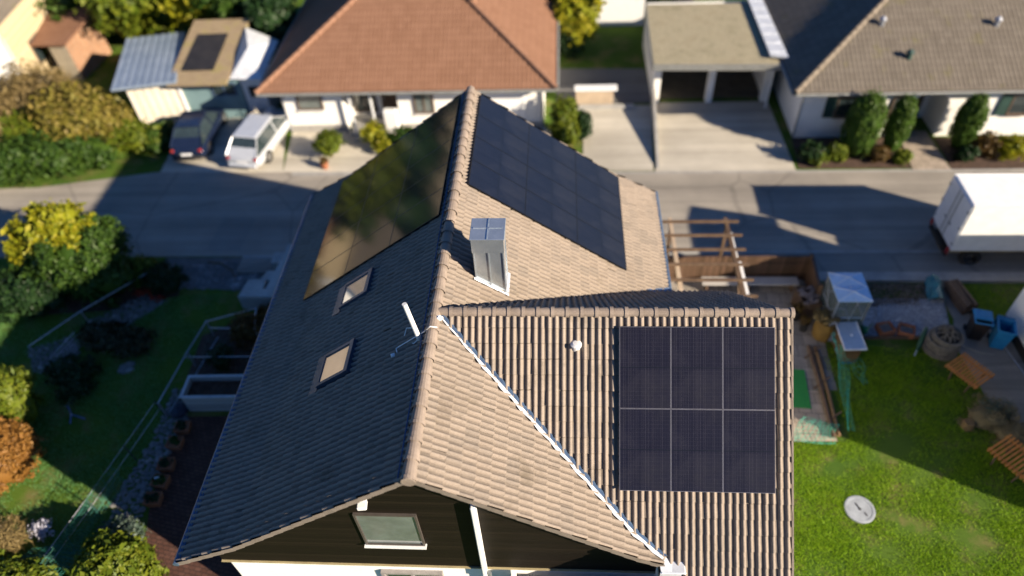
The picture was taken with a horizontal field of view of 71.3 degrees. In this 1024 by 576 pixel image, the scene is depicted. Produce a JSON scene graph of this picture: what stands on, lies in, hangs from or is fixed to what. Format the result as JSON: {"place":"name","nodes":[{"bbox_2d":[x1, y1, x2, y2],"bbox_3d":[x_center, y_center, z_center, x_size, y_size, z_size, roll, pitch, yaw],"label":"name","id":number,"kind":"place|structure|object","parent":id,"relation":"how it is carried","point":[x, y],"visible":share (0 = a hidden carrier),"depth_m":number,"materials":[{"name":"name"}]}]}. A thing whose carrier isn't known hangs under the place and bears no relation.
{"place":"outdoors","nodes":[
{"label":"outdoors","id":0,"kind":"place"},
{"bbox_2d":[0,292,231,574],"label":"grass","id":1,"kind":"structure","parent":0,"point":[114,402],"depth_m":25.05,"materials":[{"name":"plant"}]},
{"bbox_2d":[145,416,241,575],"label":"garden path","id":2,"kind":"structure","parent":0,"point":[168,520],"depth_m":22.44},
{"bbox_2d":[166,18,280,117],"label":"garage","id":3,"kind":"structure","parent":0,"point":[222,63],"depth_m":36.62,"materials":[{"name":"brown stone"}]},
{"bbox_2d":[161,117,285,171],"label":"driveway","id":4,"kind":"structure","parent":0,"point":[216,161],"depth_m":34.92,"materials":[{"name":"concrete"}]},
{"bbox_2d":[170,108,227,159],"bbox_3d":[-15.770,-8.061,35.767,2.160,1.465,4.284,-2,47,1],"label":"parked car","id":5,"kind":"object","parent":4,"relation":"on","point":[194,133],"visible":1,"depth_m":34.67,"materials":[{"name":"blue paint"}]},
{"bbox_2d":[225,107,289,168],"bbox_3d":[-12.359,-7.723,35.240,2.220,1.445,4.784,7,48,10],"label":"parked car","id":6,"kind":"object","parent":4,"relation":"on","point":[255,139],"visible":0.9,"depth_m":34.10,"materials":[{"name":"silver metal"}]},
{"bbox_2d":[238,244,298,308],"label":"concrete steps","id":7,"kind":"structure","parent":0,"point":[255,293],"depth_m":27.92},
{"bbox_2d":[283,128,550,171],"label":"path","id":8,"kind":"structure","parent":0,"point":[352,155],"depth_m":34.80,"materials":[{"name":"concrete"}]},
{"bbox_2d":[311,128,347,157],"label":"round bush","id":9,"kind":"object","parent":8,"relation":"on","point":[329,143],"visible":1,"depth_m":33.80,"materials":[{"name":"green plant"}]},
{"bbox_2d":[173,86,794,575],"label":"detached house","id":10,"kind":"structure","parent":0,"point":[491,340],"depth_m":15.28,"materials":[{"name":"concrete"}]},
{"bbox_2d":[352,512,426,549],"bbox_3d":[-2.655,5.301,15.535,1.410,1.515,0.120,0,47,4],"label":"window","id":11,"kind":"structure","parent":10,"relation":"in","point":[378,530],"depth_m":15.57,"materials":[{"name":"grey glass"}]},
{"bbox_2d":[380,569,443,575],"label":"window","id":12,"kind":"structure","parent":10,"relation":"in","point":[384,572],"depth_m":17.28,"materials":[{"name":"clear glass"}]},
{"bbox_2d":[0,0,1023,575],"bbox_3d":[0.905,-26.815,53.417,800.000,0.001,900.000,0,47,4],"label":"ground","id":13,"kind":"structure","parent":0,"point":[616,48],"depth_m":23.59,"materials":[{"name":"plant"}]},
{"bbox_2d":[0,513,33,554],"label":"dry shrub","id":14,"kind":"object","parent":13,"relation":"on","point":[10,538],"visible":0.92,"depth_m":21.20,"materials":[{"name":"beige plant"}]},
{"bbox_2d":[0,362,47,427],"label":"lime bush","id":15,"kind":"object","parent":13,"relation":"on","point":[19,397],"visible":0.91,"depth_m":23.90,"materials":[{"name":"green plant"}]},
{"bbox_2d":[0,413,47,497],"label":"orange bush","id":16,"kind":"object","parent":13,"relation":"on","point":[18,451],"visible":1,"depth_m":22.49,"materials":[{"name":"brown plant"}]},
{"bbox_2d":[0,109,53,141],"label":"lime bush","id":17,"kind":"object","parent":13,"relation":"on","point":[26,125],"visible":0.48,"depth_m":34.67,"materials":[{"name":"green plant"}]},
{"bbox_2d":[0,0,58,87],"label":"neighbour house","id":18,"kind":"structure","parent":13,"relation":"on","point":[20,22],"depth_m":38.93,"materials":[{"name":"beige paint"}]},
{"bbox_2d":[0,266,69,323],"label":"evergreen hedge","id":19,"kind":"object","parent":13,"relation":"on","point":[19,295],"visible":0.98,"depth_m":27.58,"materials":[{"name":"green plant"}]},
{"bbox_2d":[0,549,74,575],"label":"leafy shrub","id":20,"kind":"object","parent":13,"relation":"on","point":[10,567],"visible":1,"depth_m":20.31,"materials":[{"name":"green plant"}]},
{"bbox_2d":[26,517,54,541],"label":"flowering plant","id":21,"kind":"object","parent":13,"relation":"on","point":[41,531],"visible":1,"depth_m":21.58,"materials":[{"name":"white plant"}]},
{"bbox_2d":[0,58,83,130],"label":"tan bush","id":22,"kind":"object","parent":13,"relation":"on","point":[19,89],"visible":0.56,"depth_m":35.46,"materials":[{"name":"brown plant"}]},
{"bbox_2d":[0,198,96,264],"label":"yellow bush","id":23,"kind":"object","parent":13,"relation":"on","point":[41,219],"visible":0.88,"depth_m":27.23,"materials":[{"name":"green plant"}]},
{"bbox_2d":[0,129,122,187],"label":"evergreen hedge","id":24,"kind":"object","parent":13,"relation":"on","point":[27,157],"visible":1,"depth_m":33.75,"materials":[{"name":"green plant"}]},
{"bbox_2d":[33,0,94,21],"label":"tree","id":25,"kind":"object","parent":13,"relation":"on","point":[57,7],"visible":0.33,"depth_m":40.94,"materials":[{"name":"green plant"}]},
{"bbox_2d":[29,7,111,79],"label":"brick outbuilding","id":26,"kind":"structure","parent":13,"relation":"on","point":[78,47],"depth_m":40.63,"materials":[{"name":"brick"}]},
{"bbox_2d":[41,352,103,406],"bbox_3d":[-15.879,3.231,25.547,2.183,0.932,2.199,0,47,4],"label":"shrub","id":27,"kind":"object","parent":13,"relation":"on","point":[68,378],"visible":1,"depth_m":25.45,"materials":[{"name":"green plant"}]},
{"bbox_2d":[18,81,136,145],"bbox_3d":[-21.636,-8.499,35.344,5.314,3.388,4.131,0,47,4],"label":"autumn bush","id":28,"kind":"object","parent":13,"relation":"on","point":[71,110],"visible":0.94,"depth_m":34.58,"materials":[{"name":"yellow plant"}]},
{"bbox_2d":[27,295,166,373],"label":"rockery stones","id":29,"kind":"object","parent":13,"relation":"on","point":[118,318],"visible":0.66,"depth_m":27.86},
{"bbox_2d":[43,401,165,568],"bbox_3d":[-12.686,6.061,22.586,0.091,0.951,5.473,9,48,12],"label":"wire fence","id":30,"kind":"object","parent":13,"relation":"on","point":[130,453],"visible":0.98,"depth_m":22.37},
{"bbox_2d":[40,465,127,574],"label":"garden net","id":31,"kind":"object","parent":30,"relation":"attached to","point":[85,519],"visible":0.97,"depth_m":21.65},
{"bbox_2d":[32,284,178,314],"bbox_3d":[-16.507,0.381,28.828,6.178,0.001,1.704,-7,47,-3],"label":"garden bed","id":32,"kind":"object","parent":13,"relation":"on","point":[74,305],"visible":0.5,"depth_m":28.65,"materials":[{"name":"soil"}]},
{"bbox_2d":[7,210,145,311],"bbox_3d":[-17.286,-1.298,28.224,5.496,3.326,3.865,0,47,4],"label":"evergreen bush","id":33,"kind":"object","parent":32,"relation":"on","point":[94,267],"visible":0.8,"depth_m":27.40,"materials":[{"name":"green plant"}]},
{"bbox_2d":[137,259,190,295],"bbox_3d":[-14.060,-0.482,28.696,2.127,1.214,1.629,0,47,4],"label":"conifer bush","id":34,"kind":"object","parent":32,"relation":"on","point":[156,279],"visible":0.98,"depth_m":28.45,"materials":[{"name":"green plant"}]},
{"bbox_2d":[74,320,158,358],"bbox_3d":[-14.905,1.867,26.762,3.433,0.937,1.649,8,48,11],"label":"shrub","id":35,"kind":"object","parent":13,"relation":"on","point":[121,338],"visible":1,"depth_m":26.57,"materials":[{"name":"green plant"}]},
{"bbox_2d":[71,528,169,575],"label":"leafy bush","id":36,"kind":"object","parent":13,"relation":"on","point":[120,552],"visible":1,"depth_m":19.73,"materials":[{"name":"green plant"}]},
{"bbox_2d":[93,514,150,541],"bbox_3d":[-11.781,7.419,21.426,1.877,0.726,1.364,0,47,4],"label":"ground shrub","id":37,"kind":"object","parent":13,"relation":"on","point":[129,523],"visible":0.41,"depth_m":21.52,"materials":[{"name":"plant"}]},
{"bbox_2d":[73,0,175,38],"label":"tree","id":38,"kind":"object","parent":13,"relation":"on","point":[125,19],"visible":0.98,"depth_m":40.26,"materials":[{"name":"green plant"}]},
{"bbox_2d":[97,115,169,159],"bbox_3d":[-19.206,-7.673,35.589,3.968,1.720,2.583,17,50,18],"label":"lime bush","id":39,"kind":"object","parent":13,"relation":"on","point":[132,137],"visible":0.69,"depth_m":35.20,"materials":[{"name":"green plant"}]},
{"bbox_2d":[109,388,188,519],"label":"border stones","id":40,"kind":"object","parent":13,"relation":"on","point":[143,484],"visible":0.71,"depth_m":23.25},
{"bbox_2d":[110,31,190,125],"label":"flat roof shed","id":41,"kind":"structure","parent":13,"relation":"on","point":[145,75],"depth_m":36.61,"materials":[{"name":"white paint"}]},
{"bbox_2d":[139,118,174,154],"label":"clipped hedge","id":42,"kind":"object","parent":13,"relation":"on","point":[165,130],"visible":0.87,"depth_m":35.47,"materials":[{"name":"green plant"}]},
{"bbox_2d":[144,0,217,33],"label":"tree","id":43,"kind":"object","parent":13,"relation":"on","point":[183,14],"visible":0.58,"depth_m":40.34,"materials":[{"name":"yellow plant"}]},
{"bbox_2d":[164,257,263,289],"bbox_3d":[-12.439,-0.607,29.510,4.600,0.001,1.900,0,47,4],"label":"verge strip","id":44,"kind":"object","parent":13,"relation":"on","point":[173,261],"visible":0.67,"depth_m":29.95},
{"bbox_2d":[183,0,249,28],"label":"tree","id":45,"kind":"object","parent":13,"relation":"on","point":[226,9],"visible":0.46,"depth_m":39.34,"materials":[{"name":"green plant"}]},
{"bbox_2d":[174,261,259,290],"bbox_3d":[-12.213,-0.544,29.419,3.897,0.151,1.827,0,47,4],"label":"rubble","id":46,"kind":"object","parent":13,"relation":"on","point":[205,283],"visible":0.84,"depth_m":29.27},
{"bbox_2d":[178,314,259,401],"bbox_3d":[-9.140,2.410,26.431,5.400,0.001,5.000,0,47,4],"label":"garden bed","id":47,"kind":"object","parent":13,"relation":"on","point":[208,346],"visible":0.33,"depth_m":26.50,"materials":[{"name":"soil"}]},
{"bbox_2d":[157,308,257,416],"bbox_3d":[-10.573,2.606,25.787,2.575,0.842,4.350,0,47,4],"label":"bed railing","id":48,"kind":"object","parent":47,"relation":"on","point":[193,362],"visible":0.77,"depth_m":25.79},
{"bbox_2d":[179,374,243,411],"bbox_3d":[-10.155,3.650,24.749,2.180,0.878,0.960,-1,47,3],"label":"raised planter","id":49,"kind":"object","parent":47,"relation":"on","point":[208,392],"visible":0.85,"depth_m":24.62,"materials":[{"name":"concrete"}]},
{"bbox_2d":[204,342,234,372],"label":"round bush","id":50,"kind":"object","parent":47,"relation":"on","point":[222,362],"visible":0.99,"depth_m":25.55,"materials":[{"name":"green plant"}]},
{"bbox_2d":[226,311,263,350],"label":"round bush","id":51,"kind":"object","parent":47,"relation":"on","point":[242,326],"visible":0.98,"depth_m":26.26,"materials":[{"name":"green plant"}]},
{"bbox_2d":[242,0,297,55],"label":"tree","id":52,"kind":"object","parent":13,"relation":"on","point":[273,19],"visible":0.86,"depth_m":38.33,"materials":[{"name":"green plant"}]},
{"bbox_2d":[358,118,395,153],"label":"garden bush","id":53,"kind":"object","parent":13,"relation":"on","point":[372,132],"visible":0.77,"depth_m":34.27,"materials":[{"name":"yellow plant"}]},
{"bbox_2d":[254,0,558,140],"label":"neighbour house","id":54,"kind":"structure","parent":13,"relation":"on","point":[338,65],"depth_m":34.24,"materials":[{"name":"orange tile"}]},
{"bbox_2d":[294,96,324,111],"bbox_3d":[-9.962,-9.211,34.967,1.360,1.235,0.140,0,47,4],"label":"window","id":55,"kind":"structure","parent":54,"relation":"in","point":[304,103],"depth_m":35.17,"materials":[{"name":"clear glass"}]},
{"bbox_2d":[352,95,378,111],"bbox_3d":[-7.530,-9.817,36.116,1.200,2.100,0.060,0,47,4],"label":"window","id":56,"kind":"structure","parent":54,"relation":"in","point":[361,103],"depth_m":36.51,"materials":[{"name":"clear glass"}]},
{"bbox_2d":[412,94,434,114],"bbox_3d":[-4.315,-9.066,34.739,1.060,1.435,0.140,0,47,4],"label":"window","id":57,"kind":"structure","parent":54,"relation":"in","point":[423,103],"depth_m":34.87,"materials":[{"name":"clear glass"}]},
{"bbox_2d":[482,92,525,118],"bbox_3d":[-0.451,-8.788,34.821,2.200,2.200,0.065,0,47,4],"label":"garage door","id":58,"kind":"structure","parent":54,"relation":"in","point":[515,102],"depth_m":34.50,"materials":[{"name":"white paint"}]},
{"bbox_2d":[547,93,581,146],"bbox_3d":[2.501,-8.005,33.879,1.739,2.454,2.018,0,47,4],"label":"garden bush","id":59,"kind":"object","parent":13,"relation":"on","point":[564,116],"visible":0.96,"depth_m":33.66,"materials":[{"name":"green plant"}]},
{"bbox_2d":[559,32,586,59],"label":"garden bush","id":60,"kind":"object","parent":13,"relation":"on","point":[568,51],"visible":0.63,"depth_m":39.45,"materials":[{"name":"green plant"}]},
{"bbox_2d":[551,0,607,45],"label":"tree","id":61,"kind":"object","parent":13,"relation":"on","point":[575,18],"visible":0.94,"depth_m":37.83,"materials":[{"name":"yellow plant"}]},
{"bbox_2d":[574,84,633,109],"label":"garden wall","id":62,"kind":"structure","parent":13,"relation":"on","point":[594,97],"depth_m":36.37,"materials":[{"name":"white paint"}]},
{"bbox_2d":[596,0,644,25],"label":"flat roof shed","id":63,"kind":"structure","parent":13,"relation":"on","point":[622,13],"depth_m":41.91,"materials":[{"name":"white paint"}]},
{"bbox_2d":[242,250,1023,257],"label":"kerb","id":64,"kind":"structure","parent":13,"relation":"on","point":[748,252],"depth_m":28.59,"materials":[{"name":"concrete"}]},
{"bbox_2d":[643,0,781,102],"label":"garage","id":65,"kind":"structure","parent":13,"relation":"on","point":[707,51],"depth_m":36.21,"materials":[{"name":"concrete"}]},
{"bbox_2d":[743,0,788,107],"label":"side canopy","id":66,"kind":"object","parent":13,"relation":"on","point":[771,37],"visible":0.87,"depth_m":35.29,"materials":[{"name":"white paint"}]},
{"bbox_2d":[819,272,873,329],"bbox_3d":[11.770,0.578,25.391,1.172,2.091,1.401,0,47,4],"label":"greenhouse","id":67,"kind":"object","parent":13,"relation":"on","point":[845,297],"visible":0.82,"depth_m":24.78,"materials":[{"name":"clear glass"}]},
{"bbox_2d":[831,321,866,362],"bbox_3d":[11.665,1.944,24.860,0.750,0.998,1.205,-1,47,3],"label":"storage box","id":68,"kind":"object","parent":13,"relation":"on","point":[849,337],"visible":0.94,"depth_m":24.57,"materials":[{"name":"white paint"}]},
{"bbox_2d":[792,137,910,168],"bbox_3d":[15.612,-6.271,33.024,5.100,0.001,2.450,0,47,4],"label":"garden bed","id":69,"kind":"object","parent":13,"relation":"on","point":[855,162],"visible":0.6,"depth_m":32.57,"materials":[{"name":"soil"}]},
{"bbox_2d":[796,139,827,160],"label":"garden bush","id":70,"kind":"object","parent":69,"relation":"on","point":[806,151],"visible":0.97,"depth_m":32.22,"materials":[{"name":"green plant"}]},
{"bbox_2d":[823,140,849,163],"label":"garden bush","id":71,"kind":"object","parent":69,"relation":"on","point":[836,151],"visible":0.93,"depth_m":32.23,"materials":[{"name":"green plant"}]},
{"bbox_2d":[839,87,889,158],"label":"hedge column","id":72,"kind":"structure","parent":69,"relation":"on","point":[865,119],"depth_m":31.27,"materials":[{"name":"green plant"}]},
{"bbox_2d":[880,93,918,151],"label":"hedge column","id":73,"kind":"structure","parent":69,"relation":"on","point":[899,123],"depth_m":31.54,"materials":[{"name":"green plant"}]},
{"bbox_2d":[844,495,875,523],"bbox_3d":[10.332,6.577,21.215,0.880,0.060,0.880,-17,48,-12],"label":"manhole cover","id":74,"kind":"object","parent":13,"relation":"on","point":[859,509],"visible":1,"depth_m":21.19,"materials":[{"name":"concrete"}]},
{"bbox_2d":[794,346,1023,575],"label":"grass","id":75,"kind":"structure","parent":13,"relation":"on","point":[928,397],"depth_m":21.82,"materials":[{"name":"plant"}]},
{"bbox_2d":[818,271,1023,282],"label":"kerb","id":76,"kind":"structure","parent":13,"relation":"on","point":[962,277],"depth_m":27.31,"materials":[{"name":"concrete"}]},
{"bbox_2d":[922,324,964,360],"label":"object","id":77,"kind":"object","parent":13,"relation":"on","point":[944,342],"visible":0.99,"depth_m":24.55,"materials":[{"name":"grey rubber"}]},
{"bbox_2d":[945,353,994,392],"bbox_3d":[15.195,2.953,23.900,1.050,0.678,1.150,-25,50,-19],"label":"slatted table","id":78,"kind":"object","parent":13,"relation":"on","point":[983,375],"visible":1,"depth_m":23.66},
{"bbox_2d":[934,136,1023,168],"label":"garden bed","id":79,"kind":"object","parent":13,"relation":"on","point":[948,151],"visible":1,"depth_m":32.09,"materials":[{"name":"soil"}]},
{"bbox_2d":[947,92,990,149],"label":"hedge column","id":80,"kind":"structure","parent":79,"relation":"on","point":[970,118],"depth_m":31.50,"materials":[{"name":"green plant"}]},
{"bbox_2d":[969,130,1005,159],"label":"garden bush","id":81,"kind":"object","parent":79,"relation":"on","point":[986,144],"visible":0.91,"depth_m":31.92,"materials":[{"name":"orange plant"}]},
{"bbox_2d":[994,133,1023,161],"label":"garden bush","id":82,"kind":"object","parent":79,"relation":"on","point":[1012,148],"visible":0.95,"depth_m":31.63,"materials":[{"name":"yellow plant"}]},
{"bbox_2d":[953,392,1023,452],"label":"grass heap","id":83,"kind":"object","parent":13,"relation":"on","point":[992,417],"depth_m":22.68,"materials":[{"name":"plant"}]},
{"bbox_2d":[987,434,1023,482],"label":"slatted table","id":84,"kind":"object","parent":13,"relation":"on","point":[1008,452],"visible":1,"depth_m":21.54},
{"bbox_2d":[0,169,1023,257],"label":"road","id":85,"kind":"structure","parent":0,"point":[162,214],"depth_m":31.45,"materials":[{"name":"asphalt"}]},
{"bbox_2d":[292,169,1023,175],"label":"road gutter","id":86,"kind":"object","parent":85,"relation":"on","point":[623,172],"visible":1,"depth_m":32.32,"materials":[{"name":"concrete"}]},
{"bbox_2d":[700,223,783,237],"bbox_3d":[9.578,-2.401,29.765,3.326,0.001,0.800,-1,47,3],"label":"road patch","id":87,"kind":"object","parent":85,"relation":"on","point":[760,230],"visible":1,"depth_m":29.79,"materials":[{"name":"asphalt"}]},
{"bbox_2d":[929,173,1023,263],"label":"box truck","id":88,"kind":"object","parent":85,"relation":"on","point":[975,215],"visible":1,"depth_m":26.45,"materials":[{"name":"white metal"}]},
{"bbox_2d":[556,68,650,102],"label":"driveway","id":89,"kind":"structure","parent":0,"point":[632,85],"depth_m":38.24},
{"bbox_2d":[583,105,652,170],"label":"driveway","id":90,"kind":"structure","parent":0,"point":[620,140],"depth_m":34.56,"materials":[{"name":"concrete"}]},
{"bbox_2d":[236,253,1023,273],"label":"pavement","id":91,"kind":"structure","parent":0,"point":[923,262],"depth_m":27.98,"materials":[{"name":"concrete"}]},
{"bbox_2d":[655,101,795,170],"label":"driveway","id":92,"kind":"structure","parent":0,"point":[724,136],"depth_m":34.25,"materials":[{"name":"concrete"}]},
{"bbox_2d":[671,280,836,389],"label":"terrace","id":93,"kind":"structure","parent":0,"point":[780,296],"depth_m":25.99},
{"bbox_2d":[662,217,757,297],"bbox_3d":[6.942,-0.313,26.320,3.000,2.420,4.400,0,47,4],"label":"pergola","id":94,"kind":"object","parent":93,"relation":"on","point":[740,279],"visible":0.57,"depth_m":25.64,"materials":[{"name":"brown wood"}]},
{"bbox_2d":[667,253,823,310],"bbox_3d":[8.489,-0.216,26.829,5.621,1.400,1.660,0,47,4],"label":"board fence","id":95,"kind":"object","parent":93,"relation":"on","point":[802,268],"visible":0.6,"depth_m":27.11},
{"bbox_2d":[701,277,798,291],"bbox_3d":[9.063,-0.119,27.331,3.600,0.475,0.420,0,47,4],"label":"storage bench","id":96,"kind":"object","parent":93,"relation":"on","point":[790,282],"visible":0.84,"depth_m":27.11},
{"bbox_2d":[793,369,810,408],"bbox_3d":[9.556,3.390,24.253,0.950,0.022,1.600,3,47,7],"label":"door mat","id":97,"kind":"object","parent":93,"relation":"on","point":[801,398],"depth_m":24.13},
{"bbox_2d":[791,285,821,319],"bbox_3d":[10.849,0.505,26.281,0.726,0.905,0.944,-4,47,0],"label":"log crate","id":98,"kind":"object","parent":93,"relation":"on","point":[805,293],"visible":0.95,"depth_m":26.04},
{"bbox_2d":[804,345,841,437],"bbox_3d":[10.491,3.395,24.030,0.593,0.327,3.703,0,47,4],"label":"log rail","id":99,"kind":"object","parent":93,"relation":"on","point":[819,385],"visible":1,"depth_m":23.96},
{"bbox_2d":[812,307,840,342],"bbox_3d":[11.057,1.308,25.364,0.923,1.194,0.880,-15,47,-10],"label":"waste sack","id":100,"kind":"object","parent":93,"relation":"on","point":[824,325],"visible":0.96,"depth_m":25.06,"materials":[{"name":"plastic"}]},
{"bbox_2d":[777,390,837,441],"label":"path","id":101,"kind":"structure","parent":0,"point":[816,411],"depth_m":23.35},
{"bbox_2d":[763,0,1023,137],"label":"neighbour house","id":102,"kind":"structure","parent":0,"point":[943,60],"depth_m":32.38,"materials":[{"name":"grey tile"}]},
{"bbox_2d":[822,96,859,118],"bbox_3d":[15.080,-8.267,32.669,1.480,1.115,0.140,0,47,4],"label":"window","id":103,"kind":"structure","parent":102,"relation":"in","point":[838,109],"depth_m":32.66,"materials":[{"name":"clear glass"}]},
{"bbox_2d":[993,93,1023,115],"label":"window","id":104,"kind":"structure","parent":102,"relation":"in","point":[1012,104],"depth_m":32.24,"materials":[{"name":"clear glass"}]},
{"bbox_2d":[862,298,948,335],"bbox_3d":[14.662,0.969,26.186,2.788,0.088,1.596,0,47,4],"label":"gravel","id":105,"kind":"structure","parent":0,"point":[911,313],"depth_m":26.21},
{"bbox_2d":[866,283,933,307],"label":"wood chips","id":106,"kind":"object","parent":105,"relation":"on","point":[899,285],"visible":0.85,"depth_m":26.76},
{"bbox_2d":[924,274,945,303],"bbox_3d":[15.901,0.002,26.777,0.655,0.373,1.200,9,48,12],"label":"tarpaulin","id":107,"kind":"object","parent":106,"relation":"on","point":[933,284],"visible":1,"depth_m":26.74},
{"bbox_2d":[903,131,950,169],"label":"path","id":108,"kind":"structure","parent":0,"point":[924,150],"depth_m":32.70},
{"bbox_2d":[941,283,1023,427],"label":"path","id":109,"kind":"structure","parent":0,"point":[1006,381],"depth_m":24.52,"materials":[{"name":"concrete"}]},
{"bbox_2d":[943,279,978,314],"bbox_3d":[16.585,0.293,26.428,0.532,0.490,1.533,-6,47,-2],"label":"log pile","id":110,"kind":"object","parent":109,"relation":"on","point":[960,297],"visible":0.98,"depth_m":26.23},
{"bbox_2d":[963,308,993,340],"bbox_3d":[16.385,1.307,25.097,0.590,1.076,0.735,11,48,13],"label":"wheelie bin","id":111,"kind":"object","parent":109,"relation":"on","point":[979,325],"visible":1,"depth_m":24.86,"materials":[{"name":"blue plastic"}]},
{"bbox_2d":[987,315,1017,349],"bbox_3d":[17.013,1.598,24.829,0.590,1.008,0.808,15,49,17],"label":"wheelie bin","id":112,"kind":"object","parent":109,"relation":"on","point":[1002,334],"visible":0.98,"depth_m":24.68,"materials":[{"name":"blue plastic"}]},
{"bbox_2d":[1004,289,1023,361],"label":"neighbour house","id":113,"kind":"structure","parent":0,"point":[1016,310],"depth_m":24.92,"materials":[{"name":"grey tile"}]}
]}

